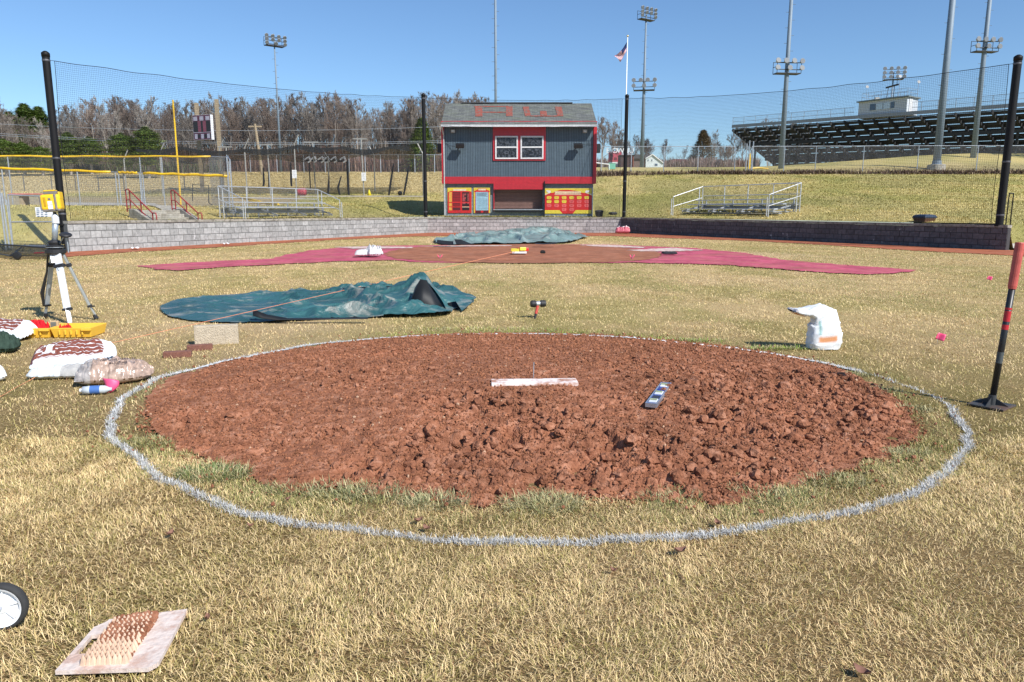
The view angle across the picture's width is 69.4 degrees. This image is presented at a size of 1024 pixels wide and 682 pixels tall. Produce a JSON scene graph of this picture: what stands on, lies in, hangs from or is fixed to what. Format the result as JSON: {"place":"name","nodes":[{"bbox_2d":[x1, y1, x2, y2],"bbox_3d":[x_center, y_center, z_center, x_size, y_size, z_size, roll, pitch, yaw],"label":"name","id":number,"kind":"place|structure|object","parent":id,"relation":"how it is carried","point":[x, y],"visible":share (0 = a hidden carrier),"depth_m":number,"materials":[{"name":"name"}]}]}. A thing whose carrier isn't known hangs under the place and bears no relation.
{"place":"outdoors","nodes":[
{"label":"outdoors","id":0,"kind":"place"},
{"bbox_2d":[65,202,182,209],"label":"concrete path","id":1,"kind":"structure","parent":0,"point":[162,207],"depth_m":48.53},
{"bbox_2d":[0,236,1023,681],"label":"playing field","id":2,"kind":"structure","parent":0,"point":[654,314],"depth_m":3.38,"materials":[{"name":"plant"}]},
{"bbox_2d":[0,330,21,352],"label":"green cloth","id":3,"kind":"object","parent":2,"relation":"on","point":[9,342],"visible":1,"depth_m":7.28,"materials":[{"name":"fabric"}]},
{"bbox_2d":[0,582,28,629],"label":"cart wheel","id":4,"kind":"object","parent":2,"relation":"on","point":[14,604],"visible":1,"depth_m":2.49,"materials":[{"name":"rubber"}]},
{"bbox_2d":[0,318,37,338],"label":"clay sack","id":5,"kind":"object","parent":2,"relation":"on","point":[20,328],"visible":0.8,"depth_m":8.03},
{"bbox_2d":[0,244,63,259],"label":"net screen","id":6,"kind":"object","parent":2,"relation":"on","point":[16,255],"visible":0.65,"depth_m":20.68,"materials":[{"name":"black plastic"}]},
{"bbox_2d":[26,363,83,378],"bbox_3d":[-3.803,0.231,6.319,0.520,0.123,0.370,-1,10,-5],"label":"clay sack","id":7,"kind":"object","parent":2,"relation":"on","point":[60,371],"visible":0.56,"depth_m":6.16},
{"bbox_2d":[29,338,116,368],"bbox_3d":[-3.811,0.100,6.442,0.640,0.197,0.398,-4,11,-22],"label":"clay sack","id":8,"kind":"object","parent":7,"relation":"on","point":[73,351],"visible":0.82,"depth_m":6.40,"materials":[{"name":"plastic"}]},
{"bbox_2d":[25,323,106,337],"bbox_3d":[-5.088,-0.117,8.300,0.879,0.111,0.400,-1,10,-4],"label":"tool tray","id":9,"kind":"object","parent":2,"relation":"on","point":[85,329],"visible":0.81,"depth_m":8.16,"materials":[{"name":"plastic"}]},
{"bbox_2d":[40,212,98,322],"bbox_3d":[-5.795,-0.931,9.399,0.816,1.397,0.442,4,11,19],"label":"survey tripod","id":10,"kind":"object","parent":2,"relation":"on","point":[55,251],"visible":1,"depth_m":9.23,"materials":[{"name":"white metal"}]},
{"bbox_2d":[38,190,64,211],"bbox_3d":[-5.715,-1.739,9.184,0.240,0.272,0.185,-2,10,-14],"label":"laser level","id":11,"kind":"object","parent":10,"relation":"on","point":[51,201],"visible":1,"depth_m":9.12,"materials":[{"name":"yellow plastic"}]},
{"bbox_2d":[79,385,111,393],"bbox_3d":[-3.194,0.374,5.678,0.225,0.066,0.065,-2,10,-12],"label":"spray can","id":12,"kind":"object","parent":2,"relation":"on","point":[98,389],"visible":1,"depth_m":5.66,"materials":[{"name":"plastic"}]},
{"bbox_2d":[74,355,153,384],"bbox_3d":[-3.276,0.226,6.122,0.561,0.202,0.425,-3,11,-16],"label":"block bag","id":13,"kind":"object","parent":2,"relation":"on","point":[92,371],"visible":0.97,"depth_m":5.97,"materials":[{"name":"plastic"}]},
{"bbox_2d":[55,609,187,674],"bbox_3d":[-1.243,0.955,2.405,0.295,0.049,0.338,-1,10,-3],"label":"cleat cleaner","id":14,"kind":"object","parent":2,"relation":"on","point":[135,642],"visible":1,"depth_m":2.35,"materials":[{"name":"plastic"}]},
{"bbox_2d":[194,323,238,344],"bbox_3d":[-3.112,-0.068,7.795,0.430,0.205,0.100,-3,11,-17],"label":"concrete block","id":15,"kind":"object","parent":2,"relation":"on","point":[216,334],"depth_m":7.75,"materials":[{"name":"concrete"}]},
{"bbox_2d":[63,217,427,251],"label":"retaining wall","id":16,"kind":"structure","parent":2,"relation":"on","point":[105,235],"depth_m":30.15,"materials":[{"name":"concrete"}]},
{"bbox_2d":[160,272,475,321],"bbox_3d":[-2.885,-0.728,10.907,4.675,0.532,3.631,0,10,0],"label":"tarp","id":17,"kind":"object","parent":2,"relation":"on","point":[417,293],"visible":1,"depth_m":10.42,"materials":[{"name":"plastic"}]},
{"bbox_2d":[167,333,853,375],"bbox_3d":[0.032,0.104,7.290,6.011,0.045,2.114,0,10,0],"label":"chalk line","id":18,"kind":"object","parent":2,"relation":"on","point":[461,334],"visible":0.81,"depth_m":7.41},
{"bbox_2d":[434,226,587,244],"bbox_3d":[0.121,-5.232,35.889,7.290,0.399,17.901,0,10,0],"label":"tarp","id":19,"kind":"object","parent":2,"relation":"on","point":[534,234],"visible":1,"depth_m":32.14,"materials":[{"name":"plastic"}]},
{"bbox_2d":[427,217,620,232],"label":"retaining wall","id":20,"kind":"structure","parent":2,"relation":"on","point":[483,224],"depth_m":44.36,"materials":[{"name":"concrete"}]},
{"bbox_2d":[141,244,914,273],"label":"dyed pink dirt","id":21,"kind":"structure","parent":2,"relation":"on","point":[703,256],"depth_m":19.93,"materials":[{"name":"soil"}]},
{"bbox_2d":[355,243,382,255],"bbox_3d":[-4.187,-2.676,21.694,0.857,0.374,0.601,0,10,0],"label":"plastic bag","id":22,"kind":"object","parent":21,"relation":"on","point":[372,250],"visible":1,"depth_m":21.52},
{"bbox_2d":[384,244,661,262],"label":"home plate dirt","id":23,"kind":"structure","parent":21,"relation":"on","point":[559,253],"depth_m":22.90,"materials":[{"name":"soil"}]},
{"bbox_2d":[124,325,933,514],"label":"rim grass tufts","id":24,"kind":"object","parent":2,"relation":"on","point":[238,468],"visible":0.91,"depth_m":3.71,"materials":[{"name":"plant"}]},
{"bbox_2d":[67,328,991,529],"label":"spilled clay","id":25,"kind":"structure","parent":2,"relation":"on","point":[713,504],"depth_m":4.16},
{"bbox_2d":[142,332,918,506],"bbox_3d":[0.044,0.312,6.010,5.862,0.321,5.100,0,10,0],"label":"pitchers mound","id":26,"kind":"object","parent":2,"relation":"on","point":[447,439],"visible":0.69,"depth_m":4.61,"materials":[{"name":"soil"}]},
{"bbox_2d":[150,332,908,500],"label":"dirt clods","id":27,"kind":"object","parent":26,"relation":"on","point":[679,476],"visible":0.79,"depth_m":4.63,"materials":[{"name":"soil"}]},
{"bbox_2d":[135,332,926,512],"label":"dirt crumbs","id":28,"kind":"object","parent":26,"relation":"on","point":[475,343],"visible":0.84,"depth_m":5.05,"materials":[{"name":"soil"}]},
{"bbox_2d":[491,378,578,386],"bbox_3d":[0.158,0.312,5.257,0.612,0.060,0.150,-1,10,-3],"label":"pitching rubber","id":29,"kind":"object","parent":26,"relation":"on","point":[534,382],"visible":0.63,"depth_m":5.23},
{"bbox_2d":[645,382,670,407],"bbox_3d":[0.996,0.356,5.014,0.076,0.039,0.618,4,11,20],"label":"spirit level","id":30,"kind":"object","parent":26,"relation":"on","point":[655,399],"visible":0.9,"depth_m":4.91,"materials":[{"name":"metal"}]},
{"bbox_2d":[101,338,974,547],"bbox_3d":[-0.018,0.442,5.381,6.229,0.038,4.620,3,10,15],"label":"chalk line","id":31,"kind":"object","parent":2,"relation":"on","point":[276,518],"visible":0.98,"depth_m":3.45,"materials":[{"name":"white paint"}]},
{"bbox_2d":[787,303,842,349],"bbox_3d":[3.091,-0.147,7.499,0.538,0.459,0.298,0,10,0],"label":"clay sack","id":32,"kind":"object","parent":2,"relation":"on","point":[824,331],"visible":1,"depth_m":7.44,"materials":[{"name":"plastic"}]},
{"bbox_2d":[621,217,1011,249],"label":"retaining wall","id":33,"kind":"structure","parent":2,"relation":"on","point":[973,236],"depth_m":31.18,"materials":[{"name":"concrete"}]},
{"bbox_2d":[967,242,1023,411],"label":"hand tamper","id":34,"kind":"object","parent":2,"relation":"on","point":[991,401],"visible":0.99,"depth_m":5.22,"materials":[{"name":"metal"}]},
{"bbox_2d":[0,153,1023,251],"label":"grass bank","id":35,"kind":"structure","parent":0,"point":[1017,159],"depth_m":54.24,"materials":[{"name":"plant"}]},
{"bbox_2d":[0,108,22,157],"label":"bare tree","id":36,"kind":"object","parent":35,"relation":"on","point":[5,131],"visible":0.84,"depth_m":100.57,"materials":[{"name":"grey plant"}]},
{"bbox_2d":[0,138,24,176],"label":"pine","id":37,"kind":"object","parent":35,"relation":"on","point":[5,144],"visible":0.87,"depth_m":85.18,"materials":[{"name":"green plant"}]},
{"bbox_2d":[8,115,37,152],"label":"bare tree","id":38,"kind":"object","parent":35,"relation":"on","point":[25,130],"visible":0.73,"depth_m":108.61,"materials":[{"name":"grey plant"}]},
{"bbox_2d":[11,142,38,174],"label":"pine","id":39,"kind":"object","parent":35,"relation":"on","point":[20,145],"visible":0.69,"depth_m":87.06,"materials":[{"name":"green plant"}]},
{"bbox_2d":[13,102,43,147],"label":"pine","id":40,"kind":"object","parent":35,"relation":"on","point":[24,110],"visible":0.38,"depth_m":116.92,"materials":[{"name":"green plant"}]},
{"bbox_2d":[0,176,59,249],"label":"chain link gate","id":41,"kind":"structure","parent":35,"relation":"on","point":[39,212],"depth_m":24.96,"materials":[{"name":"grey"}]},
{"bbox_2d":[20,146,64,174],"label":"bush","id":42,"kind":"object","parent":35,"relation":"on","point":[37,151],"visible":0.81,"depth_m":86.90,"materials":[{"name":"green plant"}]},
{"bbox_2d":[41,51,66,243],"bbox_3d":[-14.950,-6.271,24.226,0.345,6.150,0.345,0,10,0],"label":"backstop post","id":43,"kind":"object","parent":35,"relation":"on","point":[51,110],"visible":0.97,"depth_m":24.05,"materials":[{"name":"black paint"}]},
{"bbox_2d":[58,132,87,174],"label":"pine","id":44,"kind":"object","parent":35,"relation":"on","point":[66,144],"visible":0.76,"depth_m":88.77,"materials":[{"name":"green plant"}]},
{"bbox_2d":[58,104,91,144],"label":"bare tree","id":45,"kind":"object","parent":35,"relation":"on","point":[81,135],"visible":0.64,"depth_m":108.08,"materials":[{"name":"grey plant"}]},
{"bbox_2d":[76,136,107,173],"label":"pine","id":46,"kind":"object","parent":35,"relation":"on","point":[84,146],"visible":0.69,"depth_m":90.68,"materials":[{"name":"green plant"}]},
{"bbox_2d":[74,101,115,148],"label":"bare tree","id":47,"kind":"object","parent":35,"relation":"on","point":[88,129],"visible":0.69,"depth_m":99.96,"materials":[{"name":"grey plant"}]},
{"bbox_2d":[93,95,123,147],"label":"bare tree","id":48,"kind":"object","parent":35,"relation":"on","point":[103,110],"visible":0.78,"depth_m":99.99,"materials":[{"name":"brown plant"}]},
{"bbox_2d":[0,157,223,172],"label":"field edge brush","id":49,"kind":"object","parent":35,"relation":"on","point":[77,165],"visible":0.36,"depth_m":94.08,"materials":[{"name":"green plant"}]},
{"bbox_2d":[0,155,225,205],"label":"capped fence","id":50,"kind":"object","parent":35,"relation":"on","point":[7,156],"visible":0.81,"depth_m":39.81,"materials":[{"name":"yellow"}]},
{"bbox_2d":[0,167,229,208],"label":"capped fence","id":51,"kind":"object","parent":35,"relation":"on","point":[95,171],"visible":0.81,"depth_m":36.71,"materials":[{"name":"grey"}]},
{"bbox_2d":[93,93,137,153],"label":"bare tree","id":52,"kind":"object","parent":35,"relation":"on","point":[123,111],"visible":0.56,"depth_m":107.87,"materials":[{"name":"brown plant"}]},
{"bbox_2d":[98,132,145,178],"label":"pine","id":53,"kind":"object","parent":35,"relation":"on","point":[121,146],"visible":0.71,"depth_m":80.83,"materials":[{"name":"green plant"}]},
{"bbox_2d":[125,96,163,136],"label":"bare tree","id":54,"kind":"object","parent":35,"relation":"on","point":[141,114],"visible":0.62,"depth_m":103.43,"materials":[{"name":"grey plant"}]},
{"bbox_2d":[129,126,165,178],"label":"pine","id":55,"kind":"object","parent":35,"relation":"on","point":[150,136],"visible":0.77,"depth_m":80.81,"materials":[{"name":"green plant"}]},
{"bbox_2d":[129,209,200,219],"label":"concrete steps","id":56,"kind":"structure","parent":35,"relation":"on","point":[164,212],"depth_m":30.80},
{"bbox_2d":[149,104,184,147],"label":"bare tree","id":57,"kind":"object","parent":35,"relation":"on","point":[167,128],"visible":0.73,"depth_m":103.95,"materials":[{"name":"brown plant"}]},
{"bbox_2d":[169,102,202,147],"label":"bare tree","id":58,"kind":"object","parent":35,"relation":"on","point":[187,124],"visible":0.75,"depth_m":100.09,"materials":[{"name":"grey plant"}]},
{"bbox_2d":[192,99,224,191],"bbox_3d":[-25.560,-16.251,61.878,1.964,7.777,1.532,0,10,0],"label":"scoreboard","id":59,"kind":"object","parent":35,"relation":"on","point":[206,126],"visible":0.81,"depth_m":61.69,"materials":[{"name":"brown wood"}]},
{"bbox_2d":[0,145,441,171],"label":"wood undergrowth","id":60,"kind":"object","parent":35,"relation":"on","point":[273,164],"visible":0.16,"depth_m":97.00,"materials":[{"name":"brown plant"}]},
{"bbox_2d":[11,116,439,159],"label":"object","id":61,"kind":"object","parent":35,"relation":"on","point":[212,147],"visible":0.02,"depth_m":113.53,"materials":[{"name":"brown plant"}]},
{"bbox_2d":[213,99,250,149],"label":"bare tree","id":62,"kind":"object","parent":35,"relation":"on","point":[225,107],"visible":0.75,"depth_m":99.85,"materials":[{"name":"brown plant"}]},
{"bbox_2d":[221,98,258,149],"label":"bare tree","id":63,"kind":"object","parent":35,"relation":"on","point":[236,107],"visible":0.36,"depth_m":103.99,"materials":[{"name":"brown plant"}]},
{"bbox_2d":[237,96,273,148],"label":"bare tree","id":64,"kind":"object","parent":35,"relation":"on","point":[247,122],"visible":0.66,"depth_m":102.75,"materials":[{"name":"brown plant"}]},
{"bbox_2d":[249,96,288,148],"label":"bare tree","id":65,"kind":"object","parent":35,"relation":"on","point":[267,120],"visible":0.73,"depth_m":103.69,"materials":[{"name":"grey plant"}]},
{"bbox_2d":[123,135,423,196],"bbox_3d":[-19.100,-14.526,62.395,24.203,4.860,8.050,0,10,0],"label":"batting cage","id":66,"kind":"object","parent":35,"relation":"on","point":[316,152],"visible":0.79,"depth_m":59.88,"materials":[{"name":"black"}]},
{"bbox_2d":[263,33,286,171],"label":"floodlight mast","id":67,"kind":"object","parent":35,"relation":"on","point":[273,38],"visible":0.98,"depth_m":94.13,"materials":[{"name":"metal"}]},
{"bbox_2d":[217,185,342,217],"bbox_3d":[-11.178,-6.747,36.410,1.608,1.614,6.848,5,11,25],"label":"bleacher","id":68,"kind":"object","parent":35,"relation":"on","point":[245,210],"visible":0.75,"depth_m":36.13,"materials":[{"name":"metal"}]},
{"bbox_2d":[279,94,314,145],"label":"bare tree","id":69,"kind":"object","parent":35,"relation":"on","point":[291,123],"visible":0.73,"depth_m":103.88,"materials":[{"name":"grey plant"}]},
{"bbox_2d":[294,91,340,146],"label":"bare tree","id":70,"kind":"object","parent":35,"relation":"on","point":[307,114],"visible":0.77,"depth_m":102.97,"materials":[{"name":"brown plant"}]},
{"bbox_2d":[293,94,341,147],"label":"bare tree","id":71,"kind":"object","parent":35,"relation":"on","point":[323,119],"visible":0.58,"depth_m":103.46,"materials":[{"name":"grey plant"}]},
{"bbox_2d":[318,91,354,147],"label":"bare tree","id":72,"kind":"object","parent":35,"relation":"on","point":[332,124],"visible":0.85,"depth_m":100.12,"materials":[{"name":"grey plant"}]},
{"bbox_2d":[338,98,372,157],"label":"bare tree","id":73,"kind":"object","parent":35,"relation":"on","point":[358,124],"visible":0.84,"depth_m":100.12,"materials":[{"name":"grey plant"}]},
{"bbox_2d":[378,109,401,145],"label":"bare tree","id":74,"kind":"object","parent":35,"relation":"on","point":[389,137],"visible":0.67,"depth_m":103.67,"materials":[{"name":"grey plant"}]},
{"bbox_2d":[380,100,411,159],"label":"bare tree","id":75,"kind":"object","parent":35,"relation":"on","point":[395,131],"visible":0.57,"depth_m":103.34,"materials":[{"name":"grey plant"}]},
{"bbox_2d":[395,99,427,159],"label":"bare tree","id":76,"kind":"object","parent":35,"relation":"on","point":[405,116],"visible":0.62,"depth_m":100.04,"materials":[{"name":"grey plant"}]},
{"bbox_2d":[402,94,431,161],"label":"bare tree","id":77,"kind":"object","parent":35,"relation":"on","point":[415,116],"visible":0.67,"depth_m":99.94,"materials":[{"name":"grey plant"}]},
{"bbox_2d":[402,117,438,171],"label":"spruce","id":78,"kind":"object","parent":35,"relation":"on","point":[419,141],"visible":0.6,"depth_m":97.00,"materials":[{"name":"green plant"}]},
{"bbox_2d":[421,93,427,216],"bbox_3d":[-5.200,-10.667,44.062,0.330,7.850,0.330,0,10,0],"label":"backstop post","id":79,"kind":"object","parent":35,"relation":"on","point":[424,153],"visible":0.92,"depth_m":43.89,"materials":[{"name":"black paint"}]},
{"bbox_2d":[51,60,423,219],"bbox_3d":[-10.072,-9.107,34.029,0.183,6.891,22.520,5,11,25],"label":"backstop net","id":80,"kind":"object","parent":79,"relation":"hanging from","point":[327,179],"visible":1,"depth_m":30.35,"materials":[{"name":"fabric"}]},
{"bbox_2d":[428,98,621,216],"bbox_3d":[0.775,-10.882,44.021,11.950,6.903,0.184,0,10,0],"label":"backstop net","id":81,"kind":"object","parent":79,"relation":"attached to","point":[511,175],"visible":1,"depth_m":44.00,"materials":[{"name":"fabric"}]},
{"bbox_2d":[419,93,457,155],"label":"bare tree","id":82,"kind":"object","parent":35,"relation":"on","point":[436,129],"visible":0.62,"depth_m":100.77,"materials":[{"name":"grey plant"}]},
{"bbox_2d":[492,0,498,101],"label":"floodlight mast","id":83,"kind":"object","parent":35,"relation":"on","point":[495,49],"visible":0.69,"depth_m":81.56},
{"bbox_2d":[437,102,600,216],"bbox_3d":[0.437,-11.787,48.842,10.224,7.618,7.595,0,10,0],"label":"concession stand","id":84,"kind":"object","parent":35,"relation":"on","point":[524,192],"visible":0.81,"depth_m":45.83,"materials":[{"name":"grey"}]},
{"bbox_2d":[447,188,471,212],"bbox_3d":[-3.276,-8.795,46.253,1.497,1.560,0.036,0,10,0],"label":"menu board","id":85,"kind":"object","parent":84,"relation":"attached to","point":[461,203],"visible":0.77,"depth_m":46.26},
{"bbox_2d":[474,188,489,212],"bbox_3d":[-1.883,-8.792,46.254,1.025,1.553,0.036,0,10,0],"label":"price board","id":86,"kind":"object","parent":84,"relation":"attached to","point":[485,208],"visible":0.86,"depth_m":46.26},
{"bbox_2d":[495,136,517,158],"bbox_3d":[-0.338,-11.908,45.527,1.400,1.377,0.064,0,10,0],"label":"window","id":87,"kind":"structure","parent":84,"relation":"in","point":[500,148],"depth_m":45.52,"materials":[{"name":"white paint"}]},
{"bbox_2d":[520,136,543,158],"bbox_3d":[1.230,-11.908,45.527,1.412,1.377,0.064,0,10,0],"label":"window","id":88,"kind":"structure","parent":84,"relation":"in","point":[534,145],"depth_m":45.52,"materials":[{"name":"white paint"}]},
{"bbox_2d":[545,188,591,213],"bbox_3d":[3.506,-8.758,46.258,2.982,1.550,0.040,0,10,0],"label":"pennant board","id":89,"kind":"object","parent":84,"relation":"attached to","point":[553,195],"visible":0.94,"depth_m":46.24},
{"bbox_2d":[597,116,621,166],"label":"bare tree","id":90,"kind":"object","parent":35,"relation":"on","point":[602,129],"visible":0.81,"depth_m":113.89,"materials":[{"name":"grey plant"}]},
{"bbox_2d":[622,94,628,216],"bbox_3d":[6.750,-10.643,44.066,0.330,7.800,0.330,0,10,0],"label":"backstop post","id":91,"kind":"object","parent":35,"relation":"on","point":[625,155],"visible":0.89,"depth_m":43.91,"materials":[{"name":"black paint"}]},
{"bbox_2d":[627,63,1012,223],"bbox_3d":[11.848,-9.149,34.580,0.184,6.903,21.741,-5,11,-27],"label":"backstop net","id":92,"kind":"object","parent":91,"relation":"attached to","point":[689,164],"visible":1,"depth_m":31.33,"materials":[{"name":"fabric"}]},
{"bbox_2d":[632,5,657,165],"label":"floodlight mast","id":93,"kind":"object","parent":35,"relation":"on","point":[644,80],"visible":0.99,"depth_m":102.74,"materials":[{"name":"metal"}]},
{"bbox_2d":[634,154,662,166],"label":"house","id":94,"kind":"structure","parent":35,"relation":"on","point":[651,159],"depth_m":114.92,"materials":[{"name":"white paint"}]},
{"bbox_2d":[596,156,761,166],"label":"skyline scrub","id":95,"kind":"object","parent":35,"relation":"on","point":[708,162],"visible":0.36,"depth_m":127.10,"materials":[{"name":"brown plant"}]},
{"bbox_2d":[690,129,716,161],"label":"spruce","id":96,"kind":"object","parent":35,"relation":"on","point":[703,134],"visible":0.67,"depth_m":144.57,"materials":[{"name":"green plant"}]},
{"bbox_2d":[671,182,801,216],"bbox_3d":[11.601,-7.426,39.028,2.328,1.674,6.948,-5,11,-28],"label":"bleacher","id":97,"kind":"object","parent":35,"relation":"on","point":[760,205],"visible":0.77,"depth_m":38.91,"materials":[{"name":"metal"}]},
{"bbox_2d":[773,0,804,168],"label":"floodlight mast","id":98,"kind":"object","parent":35,"relation":"on","point":[788,67],"visible":0.98,"depth_m":76.05,"materials":[{"name":"metal"}]},
{"bbox_2d":[596,168,1023,176],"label":"crest brush","id":99,"kind":"object","parent":35,"relation":"on","point":[748,171],"visible":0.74,"depth_m":67.37,"materials":[{"name":"brown plant"}]},
{"bbox_2d":[732,94,1023,166],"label":"grandstand","id":100,"kind":"object","parent":35,"relation":"on","point":[1019,121],"visible":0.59,"depth_m":95.36,"materials":[{"name":"metal"}]},
{"bbox_2d":[856,75,920,118],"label":"press box","id":101,"kind":"object","parent":100,"relation":"on","point":[892,104],"visible":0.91,"depth_m":90.44,"materials":[{"name":"white glass"}]},
{"bbox_2d":[751,145,1023,170],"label":"crest fence","id":102,"kind":"object","parent":35,"relation":"on","point":[894,145],"visible":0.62,"depth_m":70.34,"materials":[{"name":"grey"}]},
{"bbox_2d":[882,66,906,139],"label":"floodlight mast","id":103,"kind":"object","parent":35,"relation":"on","point":[897,72],"visible":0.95,"depth_m":121.61,"materials":[{"name":"metal"}]},
{"bbox_2d":[927,0,955,169],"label":"floodlight mast","id":104,"kind":"object","parent":35,"relation":"on","point":[948,47],"visible":0.82,"depth_m":70.24,"materials":[{"name":"concrete"}]},
{"bbox_2d":[970,0,1002,157],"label":"floodlight mast","id":105,"kind":"object","parent":35,"relation":"on","point":[984,47],"visible":0.98,"depth_m":76.99,"materials":[{"name":"metal"}]},
{"bbox_2d":[993,54,1022,239],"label":"backstop post","id":106,"kind":"object","parent":35,"relation":"on","point":[1009,133],"visible":1,"depth_m":25.16,"materials":[{"name":"black paint"}]},
{"bbox_2d":[0,0,1023,225],"label":"sky","id":107,"kind":"structure","parent":0,"point":[563,50],"materials":[{"name":"blue"}]},
{"bbox_2d":[62,233,1023,256],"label":"warning track","id":108,"kind":"structure","parent":0,"point":[901,247],"depth_m":29.61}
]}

